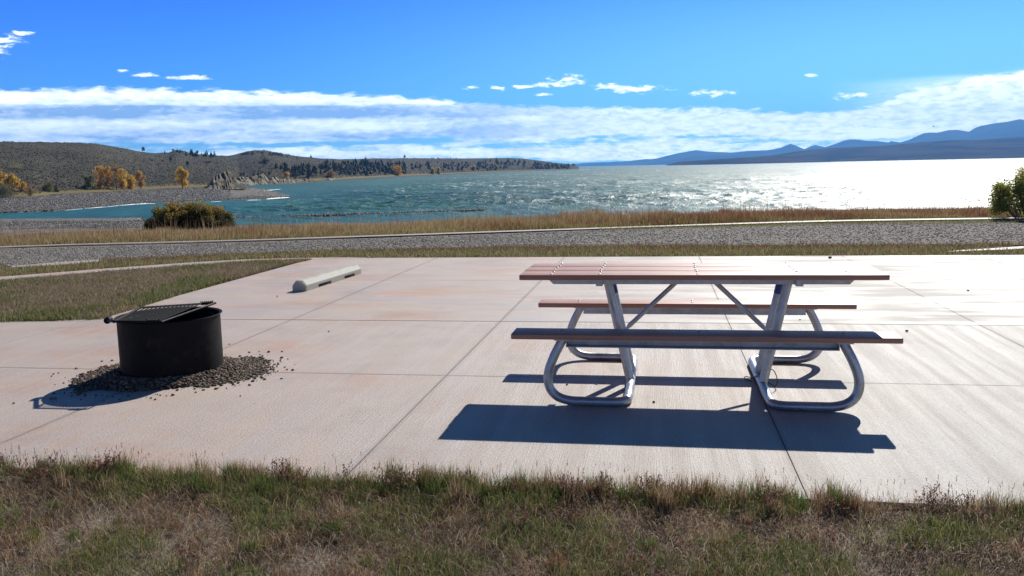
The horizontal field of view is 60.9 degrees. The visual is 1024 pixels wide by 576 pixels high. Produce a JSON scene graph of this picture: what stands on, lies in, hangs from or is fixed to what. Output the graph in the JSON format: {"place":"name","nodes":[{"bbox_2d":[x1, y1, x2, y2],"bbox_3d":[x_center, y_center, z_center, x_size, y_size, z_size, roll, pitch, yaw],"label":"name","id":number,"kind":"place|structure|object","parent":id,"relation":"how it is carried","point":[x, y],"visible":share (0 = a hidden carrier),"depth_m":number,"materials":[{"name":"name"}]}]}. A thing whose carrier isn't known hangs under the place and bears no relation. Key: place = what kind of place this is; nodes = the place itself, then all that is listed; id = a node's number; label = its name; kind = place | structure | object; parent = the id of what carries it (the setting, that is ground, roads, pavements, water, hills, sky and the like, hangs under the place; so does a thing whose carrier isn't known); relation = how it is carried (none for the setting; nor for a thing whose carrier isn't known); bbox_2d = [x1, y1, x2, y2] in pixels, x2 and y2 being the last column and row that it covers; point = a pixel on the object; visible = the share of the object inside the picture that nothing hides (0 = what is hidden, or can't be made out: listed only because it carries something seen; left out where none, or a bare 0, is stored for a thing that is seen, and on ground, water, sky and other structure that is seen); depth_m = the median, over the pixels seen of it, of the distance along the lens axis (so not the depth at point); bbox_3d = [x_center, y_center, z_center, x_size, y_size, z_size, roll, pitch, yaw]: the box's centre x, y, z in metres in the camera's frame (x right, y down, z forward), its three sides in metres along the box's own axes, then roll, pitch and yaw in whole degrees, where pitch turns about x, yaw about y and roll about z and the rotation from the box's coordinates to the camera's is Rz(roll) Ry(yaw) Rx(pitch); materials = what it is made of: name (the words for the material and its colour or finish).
{"place":"outdoors","nodes":[
{"label":"outdoors","id":0,"kind":"place"},
{"bbox_2d":[11,260,97,268],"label":"path end","id":1,"kind":"structure","parent":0,"point":[64,263],"depth_m":15.98,"materials":[{"name":"concrete"}]},
{"bbox_2d":[0,187,290,212],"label":"gravel spit","id":2,"kind":"structure","parent":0,"point":[241,191],"depth_m":237.44,"materials":[{"name":"grey gravel"}]},
{"bbox_2d":[0,182,16,197],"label":"willow bush","id":3,"kind":"object","parent":2,"relation":"on","point":[3,191],"visible":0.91,"depth_m":225.88,"materials":[{"name":"green plant"}]},
{"bbox_2d":[175,166,188,188],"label":"cottonwood tree","id":4,"kind":"object","parent":2,"relation":"on","point":[181,179],"visible":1,"depth_m":319.08,"materials":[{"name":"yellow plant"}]},
{"bbox_2d":[0,257,310,321],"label":"lawn grass","id":5,"kind":"structure","parent":0,"point":[88,295],"depth_m":12.22,"materials":[{"name":"green plant"}]},
{"bbox_2d":[49,351,295,401],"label":"ring gravel","id":6,"kind":"structure","parent":0,"point":[110,377],"depth_m":6.69,"materials":[{"name":"grey gravel"}]},
{"bbox_2d":[0,257,372,279],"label":"curved path","id":7,"kind":"structure","parent":0,"point":[63,273],"depth_m":15.11,"materials":[{"name":"concrete"}]},
{"bbox_2d":[207,171,245,188],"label":"cliff","id":8,"kind":"structure","parent":0,"point":[225,180],"depth_m":329.31,"materials":[{"name":"stone"}]},
{"bbox_2d":[235,174,317,185],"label":"cliff","id":9,"kind":"structure","parent":0,"point":[261,179],"depth_m":504.65,"materials":[{"name":"stone"}]},
{"bbox_2d":[0,141,578,197],"bbox_3d":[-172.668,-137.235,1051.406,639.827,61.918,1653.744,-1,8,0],"label":"hills","id":10,"kind":"structure","parent":0,"point":[72,148],"depth_m":549.49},
{"bbox_2d":[0,169,7,187],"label":"cottonwood tree","id":11,"kind":"object","parent":10,"relation":"on","point":[1,179],"visible":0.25,"depth_m":269.44,"materials":[{"name":"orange plant"}]},
{"bbox_2d":[3,173,20,189],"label":"cottonwood tree","id":12,"kind":"object","parent":10,"relation":"on","point":[12,179],"visible":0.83,"depth_m":265.06,"materials":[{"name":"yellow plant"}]},
{"bbox_2d":[16,181,26,190],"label":"young tree","id":13,"kind":"object","parent":10,"relation":"on","point":[23,186],"visible":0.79,"depth_m":262.52,"materials":[{"name":"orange plant"}]},
{"bbox_2d":[25,186,36,195],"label":"young tree","id":14,"kind":"object","parent":10,"relation":"on","point":[29,190],"visible":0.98,"depth_m":245.56,"materials":[{"name":"orange plant"}]},
{"bbox_2d":[41,181,55,192],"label":"willow bush","id":15,"kind":"object","parent":10,"relation":"on","point":[49,186],"visible":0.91,"depth_m":278.96,"materials":[{"name":"green plant"}]},
{"bbox_2d":[53,184,59,191],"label":"young tree","id":16,"kind":"object","parent":10,"relation":"on","point":[56,189],"visible":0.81,"depth_m":285.24,"materials":[{"name":"green plant"}]},
{"bbox_2d":[80,184,88,188],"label":"willow bush","id":17,"kind":"object","parent":10,"relation":"on","point":[84,186],"visible":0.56,"depth_m":314.01,"materials":[{"name":"green plant"}]},
{"bbox_2d":[83,174,96,186],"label":"cottonwood tree","id":18,"kind":"object","parent":10,"relation":"on","point":[89,179],"visible":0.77,"depth_m":322.88,"materials":[{"name":"green plant"}]},
{"bbox_2d":[92,164,106,188],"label":"cottonwood tree","id":19,"kind":"object","parent":10,"relation":"on","point":[99,183],"visible":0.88,"depth_m":317.65,"materials":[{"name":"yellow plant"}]},
{"bbox_2d":[100,166,115,188],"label":"cottonwood tree","id":20,"kind":"object","parent":10,"relation":"on","point":[107,183],"visible":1,"depth_m":314.83,"materials":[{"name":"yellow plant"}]},
{"bbox_2d":[111,163,120,188],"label":"cottonwood tree","id":21,"kind":"object","parent":10,"relation":"on","point":[115,168],"visible":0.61,"depth_m":322.09,"materials":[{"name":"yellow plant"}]},
{"bbox_2d":[116,168,127,189],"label":"cottonwood tree","id":22,"kind":"object","parent":10,"relation":"on","point":[122,182],"visible":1,"depth_m":318.72,"materials":[{"name":"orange plant"}]},
{"bbox_2d":[125,174,135,188],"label":"cottonwood tree","id":23,"kind":"object","parent":10,"relation":"on","point":[130,181],"visible":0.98,"depth_m":327.34,"materials":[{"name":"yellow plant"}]},
{"bbox_2d":[134,171,145,188],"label":"cottonwood tree","id":24,"kind":"object","parent":10,"relation":"on","point":[139,177],"visible":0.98,"depth_m":334.40,"materials":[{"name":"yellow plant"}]},
{"bbox_2d":[259,158,268,164],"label":"juniper tree","id":25,"kind":"object","parent":10,"relation":"on","point":[266,161],"visible":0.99,"depth_m":612.43,"materials":[{"name":"green plant"}]},
{"bbox_2d":[0,141,570,194],"bbox_3d":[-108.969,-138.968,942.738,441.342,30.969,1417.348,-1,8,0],"label":"sagebrush","id":26,"kind":"object","parent":10,"relation":"on","point":[123,161],"visible":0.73,"depth_m":475.35,"materials":[{"name":"leaf foliage"}]},
{"bbox_2d":[282,171,289,178],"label":"autumn bush","id":27,"kind":"object","parent":10,"relation":"on","point":[286,173],"visible":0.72,"depth_m":556.65,"materials":[{"name":"orange plant"}]},
{"bbox_2d":[290,172,297,178],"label":"juniper tree","id":28,"kind":"object","parent":10,"relation":"on","point":[293,174],"visible":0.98,"depth_m":564.48,"materials":[{"name":"green plant"}]},
{"bbox_2d":[306,166,311,177],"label":"conifer tree","id":29,"kind":"object","parent":10,"relation":"on","point":[309,172],"visible":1,"depth_m":584.47,"materials":[{"name":"green plant"}]},
{"bbox_2d":[324,169,335,177],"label":"autumn bush","id":30,"kind":"object","parent":10,"relation":"on","point":[331,173],"visible":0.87,"depth_m":618.52,"materials":[{"name":"orange plant"}]},
{"bbox_2d":[392,164,402,174],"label":"autumn bush","id":31,"kind":"object","parent":10,"relation":"on","point":[397,169],"visible":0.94,"depth_m":817.69,"materials":[{"name":"orange plant"}]},
{"bbox_2d":[241,151,569,174],"bbox_3d":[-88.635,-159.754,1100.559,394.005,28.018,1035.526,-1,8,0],"label":"wood","id":32,"kind":"object","parent":10,"relation":"on","point":[353,169],"visible":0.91,"depth_m":860.49,"materials":[{"name":"green plant"}]},
{"bbox_2d":[0,158,1023,225],"bbox_3d":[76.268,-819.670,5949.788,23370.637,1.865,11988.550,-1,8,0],"label":"lake water","id":33,"kind":"structure","parent":0,"point":[951,182],"depth_m":203.97,"materials":[{"name":"blue liquid"}]},
{"bbox_2d":[64,189,289,210],"bbox_3d":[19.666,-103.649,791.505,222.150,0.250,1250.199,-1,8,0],"label":"breaking foam","id":34,"kind":"object","parent":33,"relation":"on","point":[214,201],"visible":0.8,"depth_m":202.79,"materials":[{"name":"white"}]},
{"bbox_2d":[124,209,486,221],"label":"stone breakwater","id":35,"kind":"object","parent":33,"relation":"in","point":[323,215],"visible":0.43,"depth_m":128.84,"materials":[{"name":"grey stone"}]},
{"bbox_2d":[0,208,1023,575],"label":"ground","id":36,"kind":"structure","parent":0,"point":[340,544],"depth_m":3.88,"materials":[{"name":"green plant"}]},
{"bbox_2d":[0,187,288,229],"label":"beach stones","id":37,"kind":"object","parent":36,"relation":"on","point":[51,199],"visible":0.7,"depth_m":213.06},
{"bbox_2d":[142,200,235,230],"bbox_3d":[-9.727,-2.097,26.326,2.766,1.172,2.058,2,9,23],"label":"round shrub","id":38,"kind":"object","parent":36,"relation":"on","point":[191,212],"visible":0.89,"depth_m":25.88,"materials":[{"name":"green plant"}]},
{"bbox_2d":[0,318,1023,512],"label":"concrete pad","id":39,"kind":"object","parent":36,"relation":"on","point":[945,403],"visible":0.71,"depth_m":5.76,"materials":[{"name":"beige concrete"}]},
{"bbox_2d":[511,262,902,411],"bbox_3d":[1.325,0.270,6.292,2.445,0.842,1.535,0,8,10],"label":"picnic table","id":40,"kind":"object","parent":39,"relation":"on","point":[769,339],"visible":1,"depth_m":5.95,"materials":[{"name":"brown wood"}]},
{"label":"gravel bed","id":41,"kind":"structure","parent":39,"relation":"on","visible":0},
{"bbox_2d":[104,301,223,378],"bbox_3d":[-2.757,0.426,6.970,0.846,0.523,0.877,-1,8,0],"label":"fire ring","id":42,"kind":"object","parent":41,"relation":"on","point":[167,341],"visible":0.97,"depth_m":6.69,"materials":[{"name":"black paint"}]},
{"bbox_2d":[0,193,1023,245],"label":"tall dry grass","id":43,"kind":"structure","parent":36,"relation":"on","point":[587,219],"depth_m":23.32,"materials":[{"name":"brown plant"}]},
{"bbox_2d":[0,218,1023,276],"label":"verge grass","id":44,"kind":"structure","parent":36,"relation":"on","point":[557,250],"depth_m":15.98,"materials":[{"name":"plant"}]},
{"bbox_2d":[0,217,1023,247],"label":"road edge kerb","id":45,"kind":"structure","parent":36,"relation":"on","point":[511,231],"depth_m":21.69,"materials":[{"name":"concrete"}]},
{"bbox_2d":[102,255,1023,325],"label":"concrete pad","id":46,"kind":"object","parent":36,"relation":"on","point":[923,289],"visible":0.71,"depth_m":10.92,"materials":[{"name":"beige concrete"}]},
{"bbox_2d":[292,265,360,291],"bbox_3d":[-2.637,-0.160,12.559,0.200,0.145,1.936,1,8,12],"label":"wheel stop","id":47,"kind":"object","parent":46,"relation":"on","point":[314,281],"visible":1,"depth_m":12.29,"materials":[{"name":"concrete"}]},
{"bbox_2d":[986,167,1023,217],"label":"leafy shrub","id":48,"kind":"object","parent":36,"relation":"on","point":[1004,199],"visible":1,"depth_m":22.34,"materials":[{"name":"green plant"}]},
{"bbox_2d":[0,221,1023,266],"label":"gravel road","id":49,"kind":"structure","parent":0,"point":[608,241],"depth_m":18.98,"materials":[{"name":"grey gravel"}]},
{"bbox_2d":[0,0,1023,163],"label":"sky","id":50,"kind":"structure","parent":0,"point":[555,81],"materials":[{"name":"blue"}]},
{"bbox_2d":[667,156,830,165],"bbox_3d":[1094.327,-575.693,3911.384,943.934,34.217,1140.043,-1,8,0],"label":"headland","id":51,"kind":"structure","parent":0,"point":[766,159],"depth_m":3659.26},
{"bbox_2d":[574,119,1023,165],"bbox_3d":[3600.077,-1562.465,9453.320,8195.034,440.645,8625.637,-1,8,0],"label":"mountains","id":52,"kind":"structure","parent":0,"point":[1012,129],"depth_m":9073.06,"materials":[{"name":"blue stone"}]},
{"bbox_2d":[772,137,1023,161],"bbox_3d":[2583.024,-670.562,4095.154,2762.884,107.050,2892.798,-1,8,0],"label":"hill","id":53,"kind":"structure","parent":0,"point":[979,149],"depth_m":4093.35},
{"bbox_2d":[950,246,1023,253],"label":"path","id":54,"kind":"structure","parent":0,"point":[994,249],"depth_m":14.96,"materials":[{"name":"concrete"}]}
]}

